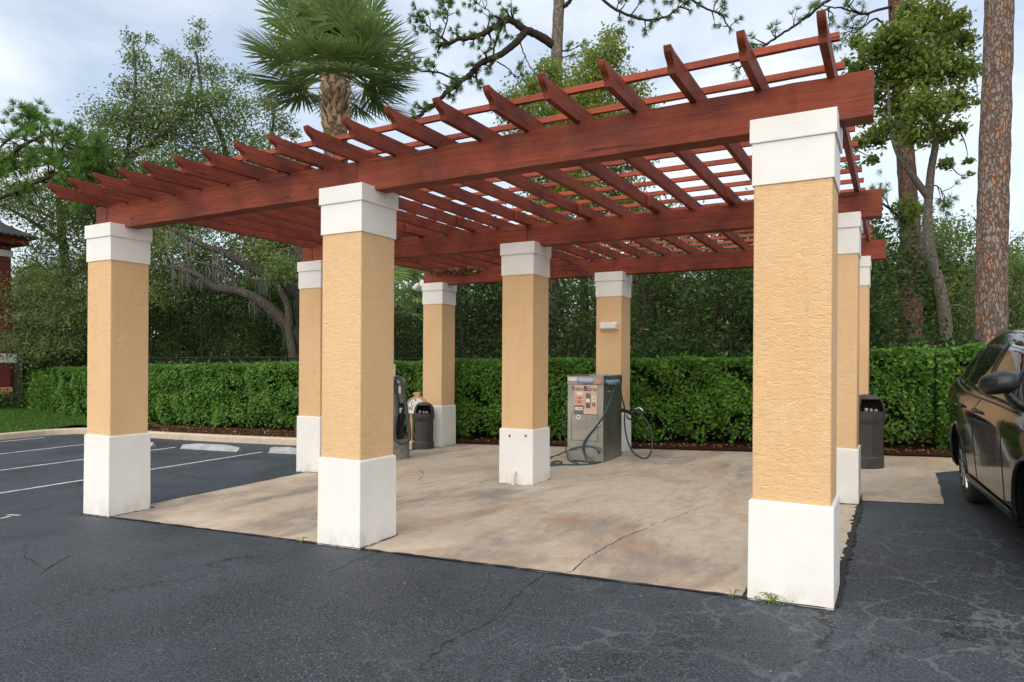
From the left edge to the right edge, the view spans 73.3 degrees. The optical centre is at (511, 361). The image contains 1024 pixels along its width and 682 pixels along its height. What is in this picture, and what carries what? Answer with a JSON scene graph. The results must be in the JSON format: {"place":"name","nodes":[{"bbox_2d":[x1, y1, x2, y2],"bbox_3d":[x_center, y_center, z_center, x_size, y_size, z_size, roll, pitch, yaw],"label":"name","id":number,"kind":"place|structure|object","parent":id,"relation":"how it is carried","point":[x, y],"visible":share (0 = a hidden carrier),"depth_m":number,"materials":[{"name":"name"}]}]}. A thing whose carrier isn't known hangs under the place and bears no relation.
{"place":"outdoors","nodes":[
{"label":"outdoors","id":0,"kind":"place"},
{"bbox_2d":[17,393,933,440],"bbox_3d":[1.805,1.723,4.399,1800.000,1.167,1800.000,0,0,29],"label":"ground","id":1,"kind":"structure","parent":0,"point":[72,426],"depth_m":20.48,"materials":[{"name":"green plant"}]},
{"bbox_2d":[10,312,24,393],"bbox_3d":[-19.811,-0.054,27.500,0.440,3.868,0.440,0,0,29],"label":"stone post","id":2,"kind":"object","parent":1,"relation":"on","point":[18,374],"visible":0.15,"depth_m":27.39,"materials":[{"name":"concrete"}]},
{"bbox_2d":[0,223,37,395],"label":"brick building","id":3,"kind":"structure","parent":1,"relation":"on","point":[8,234],"depth_m":25.32,"materials":[{"name":"red brick"}]},
{"bbox_2d":[0,389,38,408],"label":"shrub","id":4,"kind":"object","parent":1,"relation":"on","point":[12,401],"visible":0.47,"depth_m":23.50,"materials":[{"name":"green plant"}]},
{"bbox_2d":[18,366,55,411],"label":"hedge","id":5,"kind":"object","parent":1,"relation":"on","point":[43,402],"visible":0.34,"depth_m":22.52,"materials":[{"name":"green plant"}]},
{"bbox_2d":[11,351,74,399],"bbox_3d":[-17.661,1.034,26.471,2.649,2.944,3.581,0,0,23],"label":"woodland shrub","id":6,"kind":"object","parent":1,"relation":"on","point":[38,368],"visible":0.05,"depth_m":25.73,"materials":[{"name":"green plant"}]},
{"bbox_2d":[11,293,78,396],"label":"understorey tree","id":7,"kind":"object","parent":1,"relation":"on","point":[29,360],"visible":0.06,"depth_m":29.44,"materials":[{"name":"green plant"}]},
{"bbox_2d":[15,301,75,373],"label":"understorey tree","id":8,"kind":"object","parent":1,"relation":"on","point":[31,328],"visible":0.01,"depth_m":31.28,"materials":[{"name":"green plant"}]},
{"bbox_2d":[11,250,80,351],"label":"woodland tree","id":9,"kind":"object","parent":1,"relation":"on","point":[25,273],"visible":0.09,"depth_m":38.52,"materials":[{"name":"green plant"}]},
{"bbox_2d":[11,277,81,365],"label":"understorey tree","id":10,"kind":"object","parent":1,"relation":"on","point":[37,315],"visible":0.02,"depth_m":33.11,"materials":[{"name":"green plant"}]},
{"bbox_2d":[35,351,86,378],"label":"woodland shrub","id":11,"kind":"object","parent":1,"relation":"on","point":[67,364],"visible":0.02,"depth_m":25.10,"materials":[{"name":"green plant"}]},
{"bbox_2d":[0,95,124,214],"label":"pine tree","id":12,"kind":"object","parent":1,"relation":"on","point":[88,161],"visible":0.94,"depth_m":20.24,"materials":[{"name":"green plant"}]},
{"bbox_2d":[0,407,156,432],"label":"grass verge","id":13,"kind":"object","parent":1,"relation":"on","point":[41,417],"depth_m":19.95,"materials":[{"name":"plant"}]},
{"bbox_2d":[11,282,153,388],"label":"understorey tree","id":14,"kind":"object","parent":1,"relation":"on","point":[73,365],"visible":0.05,"depth_m":25.47,"materials":[{"name":"green plant"}]},
{"bbox_2d":[0,160,191,371],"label":"oak tree","id":15,"kind":"object","parent":1,"relation":"on","point":[65,311],"visible":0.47,"depth_m":24.09,"materials":[{"name":"green plant"}]},
{"bbox_2d":[28,278,163,360],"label":"understorey tree","id":16,"kind":"object","parent":1,"relation":"on","point":[83,336],"depth_m":28.32,"materials":[{"name":"green plant"}]},
{"bbox_2d":[80,282,174,352],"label":"woodland tree","id":17,"kind":"object","parent":1,"relation":"on","point":[157,329],"visible":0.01,"depth_m":31.82,"materials":[{"name":"green plant"}]},
{"bbox_2d":[77,289,213,365],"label":"understorey tree","id":18,"kind":"object","parent":1,"relation":"on","point":[175,326],"visible":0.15,"depth_m":25.06,"materials":[{"name":"green plant"}]},
{"bbox_2d":[29,15,314,241],"bbox_3d":[-11.752,-5.096,23.708,10.991,14.078,6.119,0,0,4],"label":"oak tree","id":19,"kind":"object","parent":1,"relation":"on","point":[131,118],"visible":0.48,"depth_m":22.76,"materials":[{"name":"green plant"}]},
{"bbox_2d":[150,290,210,361],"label":"woodland tree","id":20,"kind":"object","parent":1,"relation":"on","point":[161,345],"visible":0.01,"depth_m":40.27,"materials":[{"name":"green plant"}]},
{"bbox_2d":[150,278,243,355],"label":"woodland tree","id":21,"kind":"object","parent":1,"relation":"on","point":[196,327],"visible":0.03,"depth_m":33.52,"materials":[{"name":"green plant"}]},
{"bbox_2d":[148,264,249,363],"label":"understorey tree","id":22,"kind":"object","parent":1,"relation":"on","point":[189,345],"visible":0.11,"depth_m":26.97,"materials":[{"name":"green plant"}]},
{"bbox_2d":[148,271,271,361],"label":"woodland tree","id":23,"kind":"object","parent":1,"relation":"on","point":[177,320],"visible":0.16,"depth_m":29.93,"materials":[{"name":"green plant"}]},
{"bbox_2d":[148,270,281,363],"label":"understorey tree","id":24,"kind":"object","parent":1,"relation":"on","point":[217,331],"visible":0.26,"depth_m":23.10,"materials":[{"name":"green plant"}]},
{"bbox_2d":[146,223,304,360],"bbox_3d":[-8.592,-1.599,20.444,6.392,6.973,4.283,0,0,4],"label":"live oak","id":25,"kind":"object","parent":1,"relation":"on","point":[214,267],"visible":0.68,"depth_m":19.52,"materials":[{"name":"green plant"}]},
{"bbox_2d":[182,278,297,362],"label":"understorey tree","id":26,"kind":"object","parent":1,"relation":"on","point":[266,345],"visible":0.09,"depth_m":24.47,"materials":[{"name":"green plant"}]},
{"bbox_2d":[209,284,273,361],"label":"woodland tree","id":27,"kind":"object","parent":1,"relation":"on","point":[238,333],"visible":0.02,"depth_m":38.49,"materials":[{"name":"green plant"}]},
{"bbox_2d":[186,232,305,361],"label":"woodland tree","id":28,"kind":"object","parent":1,"relation":"on","point":[250,286],"visible":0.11,"depth_m":26.64,"materials":[{"name":"green plant"}]},
{"bbox_2d":[231,256,296,361],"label":"woodland tree","id":29,"kind":"object","parent":1,"relation":"on","point":[262,311],"visible":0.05,"depth_m":31.34,"materials":[{"name":"green plant"}]},
{"bbox_2d":[241,279,298,361],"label":"understorey tree","id":30,"kind":"object","parent":1,"relation":"on","point":[271,327],"visible":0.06,"depth_m":21.69,"materials":[{"name":"green plant"}]},
{"bbox_2d":[235,0,427,162],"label":"cabbage palm","id":31,"kind":"object","parent":1,"relation":"on","point":[342,40],"visible":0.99,"depth_m":17.40,"materials":[{"name":"green plant"}]},
{"bbox_2d":[270,261,422,354],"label":"understorey tree","id":32,"kind":"object","parent":1,"relation":"on","point":[396,341],"depth_m":24.71,"materials":[{"name":"green plant"}]},
{"bbox_2d":[394,278,419,338],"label":"woodland tree","id":33,"kind":"object","parent":1,"relation":"on","point":[407,321],"visible":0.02,"depth_m":30.00,"materials":[{"name":"green plant"}]},
{"bbox_2d":[394,281,421,357],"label":"woodland tree","id":34,"kind":"object","parent":1,"relation":"on","point":[397,288],"visible":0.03,"depth_m":34.79,"materials":[{"name":"green plant"}]},
{"bbox_2d":[394,265,426,360],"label":"tree","id":35,"kind":"object","parent":1,"relation":"on","point":[401,274],"visible":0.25,"depth_m":16.99,"materials":[{"name":"green plant"}]},
{"bbox_2d":[394,279,485,360],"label":"understorey tree","id":36,"kind":"object","parent":1,"relation":"on","point":[411,339],"visible":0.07,"depth_m":24.61,"materials":[{"name":"green plant"}]},
{"bbox_2d":[394,281,497,360],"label":"understorey tree","id":37,"kind":"object","parent":1,"relation":"on","point":[413,347],"visible":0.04,"depth_m":21.72,"materials":[{"name":"green plant"}]},
{"bbox_2d":[394,273,498,359],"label":"understorey tree","id":38,"kind":"object","parent":1,"relation":"on","point":[421,329],"depth_m":29.40,"materials":[{"name":"green plant"}]},
{"bbox_2d":[461,283,502,356],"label":"woodland tree","id":39,"kind":"object","parent":1,"relation":"on","point":[487,310],"visible":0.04,"depth_m":33.92,"materials":[{"name":"green plant"}]},
{"bbox_2d":[417,282,568,359],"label":"understorey tree","id":40,"kind":"object","parent":1,"relation":"on","point":[460,341],"visible":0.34,"depth_m":19.08,"materials":[{"name":"green plant"}]},
{"bbox_2d":[0,434,1023,681],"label":"parking lot","id":41,"kind":"structure","parent":1,"relation":"on","point":[932,592],"depth_m":4.29,"materials":[{"name":"grey asphalt"}]},
{"bbox_2d":[0,447,174,470],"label":"parking line","id":42,"kind":"object","parent":41,"relation":"on","point":[68,461],"visible":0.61,"depth_m":12.65,"materials":[{"name":"white paint"}]},
{"bbox_2d":[0,452,259,493],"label":"parking line","id":43,"kind":"object","parent":41,"relation":"on","point":[150,469],"visible":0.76,"depth_m":11.57,"materials":[{"name":"white paint"}]},
{"bbox_2d":[0,428,413,449],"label":"kerb","id":44,"kind":"structure","parent":41,"relation":"on","point":[205,437],"depth_m":16.22,"materials":[{"name":"concrete"}]},
{"bbox_2d":[180,443,241,451],"bbox_3d":[-6.205,1.758,14.146,1.760,0.155,0.150,0,0,29],"label":"wheel stop","id":45,"kind":"object","parent":41,"relation":"on","point":[212,447],"visible":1,"depth_m":14.05,"materials":[{"name":"grey concrete"}]},
{"bbox_2d":[268,447,296,453],"bbox_3d":[-3.909,1.673,12.909,1.774,0.184,0.160,0,0,29],"label":"wheel stop","id":46,"kind":"object","parent":41,"relation":"on","point":[284,450],"visible":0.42,"depth_m":13.11,"materials":[{"name":"grey concrete"}]},
{"bbox_2d":[393,364,411,458],"bbox_3d":[-1.913,0.872,11.822,0.447,1.670,0.369,0,0,5],"label":"vacuum station","id":47,"kind":"object","parent":41,"relation":"on","point":[400,446],"visible":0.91,"depth_m":11.70,"materials":[{"name":"grey metal"}]},
{"bbox_2d":[407,392,426,440],"bbox_3d":[-1.845,1.154,13.478,0.570,1.120,0.100,0,0,29],"label":"arched sign","id":48,"kind":"object","parent":41,"relation":"on","point":[414,400],"visible":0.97,"depth_m":13.50,"materials":[{"name":"beige plastic"}]},
{"bbox_2d":[418,573,543,670],"bbox_3d":[-0.105,1.537,4.216,0.105,0.020,1.711,0,0,27],"label":"asphalt crack","id":49,"kind":"object","parent":41,"relation":"on","point":[479,626],"visible":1,"depth_m":3.99,"materials":[{"name":"black asphalt"}]},
{"bbox_2d":[948,328,1023,528],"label":"parked car","id":50,"kind":"object","parent":41,"relation":"on","point":[986,407],"visible":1,"depth_m":5.59,"materials":[{"name":"black paint"}]},
{"bbox_2d":[75,416,950,455],"bbox_3d":[1.924,1.428,12.832,40.000,0.897,3.150,0,0,29],"label":"mulch bed","id":51,"kind":"object","parent":1,"relation":"on","point":[711,441],"visible":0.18,"depth_m":12.72,"materials":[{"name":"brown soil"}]},
{"bbox_2d":[50,340,948,448],"bbox_3d":[-3.563,0.739,16.063,24.153,2.258,1.694,0,0,29],"label":"hedge","id":52,"kind":"object","parent":51,"relation":"on","point":[688,394],"visible":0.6,"depth_m":13.09,"materials":[{"name":"green plant"}]},
{"bbox_2d":[931,340,987,451],"bbox_3d":[10.121,0.504,8.441,8.507,1.728,1.679,0,0,29],"label":"hedge","id":53,"kind":"object","parent":51,"relation":"on","point":[945,374],"visible":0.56,"depth_m":9.95,"materials":[{"name":"green plant"}]},
{"bbox_2d":[11,273,1021,360],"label":"woodland","id":54,"kind":"object","parent":1,"relation":"on","point":[422,329],"depth_m":48.11,"materials":[{"name":"green plant"}]},
{"bbox_2d":[455,216,592,356],"bbox_3d":[0.332,-1.051,21.671,4.913,7.103,6.024,0,0,13],"label":"understorey tree","id":55,"kind":"object","parent":1,"relation":"on","point":[552,336],"visible":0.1,"depth_m":20.93,"materials":[{"name":"green plant"}]},
{"bbox_2d":[475,333,577,425],"bbox_3d":[0.251,0.781,16.678,2.804,3.117,3.791,0,0,15],"label":"woodland shrub","id":56,"kind":"object","parent":1,"relation":"on","point":[500,355],"visible":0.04,"depth_m":16.59,"materials":[{"name":"green plant"}]},
{"bbox_2d":[148,355,950,432],"bbox_3d":[-0.591,0.903,16.151,32.430,2.239,0.060,0,0,29],"label":"metal fence","id":57,"kind":"object","parent":1,"relation":"on","point":[286,357],"visible":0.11,"depth_m":20.10,"materials":[{"name":"black metal"}]},
{"bbox_2d":[400,0,744,354],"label":"pine tree","id":58,"kind":"object","parent":1,"relation":"on","point":[554,43],"visible":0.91,"depth_m":23.09,"materials":[{"name":"green plant"}]},
{"bbox_2d":[487,21,665,356],"bbox_3d":[2.220,-4.649,22.657,5.249,12.690,4.874,0,0,29],"label":"leafy tree","id":59,"kind":"object","parent":1,"relation":"on","point":[591,99],"visible":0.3,"depth_m":22.02,"materials":[{"name":"green plant"}]},
{"bbox_2d":[559,280,595,356],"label":"understorey tree","id":60,"kind":"object","parent":1,"relation":"on","point":[562,304],"visible":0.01,"depth_m":28.70,"materials":[{"name":"green plant"}]},
{"bbox_2d":[559,244,615,354],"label":"woodland tree","id":61,"kind":"object","parent":1,"relation":"on","point":[571,301],"visible":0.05,"depth_m":32.88,"materials":[{"name":"green plant"}]},
{"bbox_2d":[548,277,653,426],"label":"understorey tree","id":62,"kind":"object","parent":1,"relation":"on","point":[591,336],"visible":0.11,"depth_m":16.84,"materials":[{"name":"green plant"}]},
{"bbox_2d":[593,186,708,348],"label":"woodland tree","id":63,"kind":"object","parent":1,"relation":"on","point":[656,317],"visible":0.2,"depth_m":22.03,"materials":[{"name":"green plant"}]},
{"bbox_2d":[555,237,752,357],"bbox_3d":[4.029,-0.894,19.503,5.702,6.626,5.396,0,0,28],"label":"understorey tree","id":64,"kind":"object","parent":1,"relation":"on","point":[645,302],"visible":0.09,"depth_m":19.64,"materials":[{"name":"green plant"}]},
{"bbox_2d":[593,316,744,357],"bbox_3d":[3.541,0.612,14.986,3.941,3.240,2.915,0,0,30],"label":"woodland shrub","id":65,"kind":"object","parent":1,"relation":"on","point":[694,350],"visible":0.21,"depth_m":14.77,"materials":[{"name":"green plant"}]},
{"bbox_2d":[632,272,736,344],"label":"understorey tree","id":66,"kind":"object","parent":1,"relation":"on","point":[672,319],"visible":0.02,"depth_m":26.30,"materials":[{"name":"green plant"}]},
{"bbox_2d":[631,232,753,357],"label":"understorey tree","id":67,"kind":"object","parent":1,"relation":"on","point":[738,292],"visible":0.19,"depth_m":15.68,"materials":[{"name":"green plant"}]},
{"bbox_2d":[659,234,745,339],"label":"woodland tree","id":68,"kind":"object","parent":1,"relation":"on","point":[697,275],"visible":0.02,"depth_m":31.39,"materials":[{"name":"green plant"}]},
{"bbox_2d":[669,231,753,355],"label":"understorey tree","id":69,"kind":"object","parent":1,"relation":"on","point":[747,338],"visible":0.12,"depth_m":18.68,"materials":[{"name":"green plant"}]},
{"bbox_2d":[698,188,753,353],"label":"woodland tree","id":70,"kind":"object","parent":1,"relation":"on","point":[735,271],"visible":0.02,"depth_m":25.16,"materials":[{"name":"green plant"}]},
{"bbox_2d":[718,338,752,429],"bbox_3d":[5.250,0.733,14.826,2.367,2.631,3.201,0,0,13],"label":"woodland shrub","id":71,"kind":"object","parent":1,"relation":"on","point":[744,353],"visible":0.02,"depth_m":14.85,"materials":[{"name":"green plant"}]},
{"bbox_2d":[730,0,968,409],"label":"pine tree","id":72,"kind":"object","parent":1,"relation":"on","point":[905,182],"visible":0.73,"depth_m":19.74,"materials":[{"name":"brown plant"}]},
{"bbox_2d":[888,190,935,227],"bbox_3d":[11.414,-4.356,19.554,1.258,1.166,1.372,0,0,13],"label":"air plant","id":73,"kind":"object","parent":72,"relation":"attached to","point":[912,209],"visible":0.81,"depth_m":19.54,"materials":[{"name":"green plant"}]},
{"bbox_2d":[750,219,962,421],"bbox_3d":[7.607,-0.574,15.860,4.320,5.304,4.565,0,0,-10],"label":"understorey tree","id":74,"kind":"object","parent":1,"relation":"on","point":[882,303],"visible":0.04,"depth_m":14.72,"materials":[{"name":"green plant"}]},
{"bbox_2d":[869,254,937,346],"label":"woodland tree","id":75,"kind":"object","parent":1,"relation":"on","point":[889,311],"visible":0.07,"depth_m":23.82,"materials":[{"name":"green plant"}]},
{"bbox_2d":[864,216,946,342],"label":"woodland tree","id":76,"kind":"object","parent":1,"relation":"on","point":[885,227],"visible":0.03,"depth_m":23.86,"materials":[{"name":"green plant"}]},
{"bbox_2d":[839,0,982,379],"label":"oak tree","id":77,"kind":"object","parent":1,"relation":"on","point":[919,64],"visible":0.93,"depth_m":15.10,"materials":[{"name":"green plant"}]},
{"bbox_2d":[861,194,973,414],"bbox_3d":[8.670,-1.053,17.082,5.330,6.544,5.632,0,0,-1],"label":"understorey tree","id":78,"kind":"object","parent":1,"relation":"on","point":[882,327],"visible":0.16,"depth_m":16.27,"materials":[{"name":"green plant"}]},
{"bbox_2d":[888,228,971,343],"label":"woodland tree","id":79,"kind":"object","parent":1,"relation":"on","point":[944,261],"visible":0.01,"depth_m":28.55,"materials":[{"name":"green plant"}]},
{"bbox_2d":[886,241,974,333],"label":"woodland tree","id":80,"kind":"object","parent":1,"relation":"on","point":[956,284],"visible":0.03,"depth_m":28.77,"materials":[{"name":"green plant"}]},
{"bbox_2d":[897,250,974,344],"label":"woodland tree","id":81,"kind":"object","parent":1,"relation":"on","point":[959,312],"visible":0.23,"depth_m":23.32,"materials":[{"name":"green plant"}]},
{"bbox_2d":[876,197,1021,345],"bbox_3d":[14.768,-2.050,23.542,4.514,7.218,4.768,0,0,-24],"label":"woodland tree","id":82,"kind":"object","parent":1,"relation":"on","point":[940,235],"visible":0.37,"depth_m":22.96,"materials":[{"name":"green plant"}]},
{"bbox_2d":[888,318,1010,429],"bbox_3d":[8.296,0.565,13.267,3.401,2.796,2.516,0,0,-19],"label":"woodland shrub","id":83,"kind":"object","parent":1,"relation":"on","point":[937,344],"visible":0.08,"depth_m":12.94,"materials":[{"name":"green plant"}]},
{"bbox_2d":[954,230,1023,335],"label":"woodland tree","id":84,"kind":"object","parent":1,"relation":"on","point":[1016,251],"visible":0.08,"depth_m":27.79,"materials":[{"name":"green plant"}]},
{"bbox_2d":[960,246,1023,336],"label":"woodland tree","id":85,"kind":"object","parent":1,"relation":"on","point":[1017,274],"visible":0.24,"depth_m":24.03,"materials":[{"name":"green plant"}]},
{"bbox_2d":[974,0,1014,343],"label":"pine tree","id":86,"kind":"object","parent":1,"relation":"on","point":[991,301],"visible":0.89,"depth_m":12.31,"materials":[{"name":"brown plant"}]},
{"bbox_2d":[1008,231,1023,326],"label":"woodland tree","id":87,"kind":"object","parent":1,"relation":"on","point":[1022,237],"visible":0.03,"depth_m":29.58,"materials":[{"name":"green plant"}]},
{"bbox_2d":[0,0,1023,339],"label":"sky","id":88,"kind":"structure","parent":0,"point":[52,51],"materials":[{"name":"white"}]},
{"bbox_2d":[113,442,958,597],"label":"concrete slab","id":89,"kind":"structure","parent":0,"point":[466,505],"depth_m":7.23,"materials":[{"name":"beige concrete"}]},
{"bbox_2d":[318,534,398,548],"bbox_3d":[-1.389,1.588,6.179,0.547,0.028,0.548,0,0,29],"label":"slab joint","id":90,"kind":"object","parent":89,"relation":"on","point":[358,548],"visible":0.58,"depth_m":6.00,"materials":[{"name":"concrete"}]},
{"bbox_2d":[414,402,434,449],"bbox_3d":[-1.673,1.210,13.088,0.396,0.890,0.396,0,0,-3],"label":"litter bin","id":91,"kind":"object","parent":89,"relation":"on","point":[424,414],"visible":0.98,"depth_m":12.94,"materials":[{"name":"brown plastic"}]},
{"bbox_2d":[108,516,746,596],"bbox_3d":[-1.453,1.591,5.946,7.600,0.304,0.054,0,0,29],"label":"slab joint","id":92,"kind":"object","parent":89,"relation":"on","point":[461,560],"visible":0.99,"depth_m":5.19,"materials":[{"name":"concrete"}]},
{"bbox_2d":[47,9,885,609],"bbox_3d":[0.248,-0.063,8.951,8.032,3.757,7.862,0,0,29],"label":"pergola","id":93,"kind":"object","parent":89,"relation":"on","point":[359,235],"visible":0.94,"depth_m":6.17,"materials":[{"name":"beige paint"}]},
{"bbox_2d":[412,280,423,291],"bbox_3d":[-1.838,-1.515,13.741,0.249,0.208,0.276,0,0,29],"label":"flood light","id":94,"kind":"object","parent":93,"relation":"attached to","point":[417,286],"visible":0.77,"depth_m":13.67,"materials":[{"name":"white plastic"}]},
{"bbox_2d":[433,265,482,275],"bbox_3d":[-1.033,-1.746,13.190,1.144,0.272,0.291,0,0,29],"label":"dead leaf debris","id":95,"kind":"object","parent":93,"relation":"on","point":[439,271],"visible":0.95,"depth_m":13.17,"materials":[{"name":"brown plant"}]},
{"bbox_2d":[600,322,617,329],"bbox_3d":[1.617,-0.604,11.513,0.310,0.120,0.104,0,0,29],"label":"wall light","id":96,"kind":"object","parent":93,"relation":"attached to","point":[608,325],"visible":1,"depth_m":11.47,"materials":[{"name":"white plastic"}]},
{"bbox_2d":[567,374,621,462],"bbox_3d":[1.340,0.861,10.814,0.684,1.313,0.848,0,0,29],"label":"car wash machine","id":97,"kind":"object","parent":89,"relation":"on","point":[589,395],"visible":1,"depth_m":10.53,"materials":[{"name":"silver metal"}]},
{"bbox_2d":[565,409,577,463],"bbox_3d":[0.908,1.138,10.503,0.043,0.802,0.403,0,0,-28],"label":"wash hose","id":98,"kind":"object","parent":97,"relation":"hanging from","point":[565,439],"visible":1,"depth_m":10.64,"materials":[{"name":"black rubber"}]},
{"bbox_2d":[550,385,622,465],"bbox_3d":[1.096,0.961,10.843,1.080,1.211,1.557,0,0,18],"label":"wash hose","id":99,"kind":"object","parent":97,"relation":"hanging from","point":[582,446],"visible":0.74,"depth_m":10.37,"materials":[{"name":"black rubber"}]},
{"bbox_2d":[621,407,642,419],"bbox_3d":[1.902,0.818,10.895,0.353,0.202,0.083,0,0,29],"label":"spray gun","id":100,"kind":"object","parent":97,"relation":"hanging from","point":[631,413],"visible":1,"depth_m":10.89,"materials":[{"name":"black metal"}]},
{"bbox_2d":[618,384,652,458],"bbox_3d":[1.961,0.922,10.792,0.511,1.146,0.350,0,0,29],"label":"wash hose","id":101,"kind":"object","parent":97,"relation":"hanging from","point":[633,452],"visible":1,"depth_m":10.79,"materials":[{"name":"black rubber"}]},
{"bbox_2d":[754,592,792,605],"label":"weed","id":102,"kind":"object","parent":89,"relation":"on","point":[771,598],"visible":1,"depth_m":4.21,"materials":[{"name":"green plant"}]},
{"bbox_2d":[742,583,844,608],"bbox_3d":[1.803,1.461,4.404,0.572,0.029,0.575,0,0,29],"label":"slab joint","id":103,"kind":"object","parent":89,"relation":"on","point":[838,601],"visible":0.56,"depth_m":4.21,"materials":[{"name":"concrete"}]},
{"bbox_2d":[839,505,862,585],"bbox_3d":[2.778,1.435,5.632,0.106,0.042,2.700,0,0,29],"label":"slab joint","id":104,"kind":"object","parent":89,"relation":"on","point":[847,552],"visible":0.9,"depth_m":5.35,"materials":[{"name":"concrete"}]},
{"bbox_2d":[859,394,884,468],"bbox_3d":[4.713,0.915,9.128,0.426,0.970,0.426,0,0,1],"label":"litter bin","id":105,"kind":"object","parent":89,"relation":"on","point":[871,422],"visible":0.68,"depth_m":8.96,"materials":[{"name":"brown plastic"}]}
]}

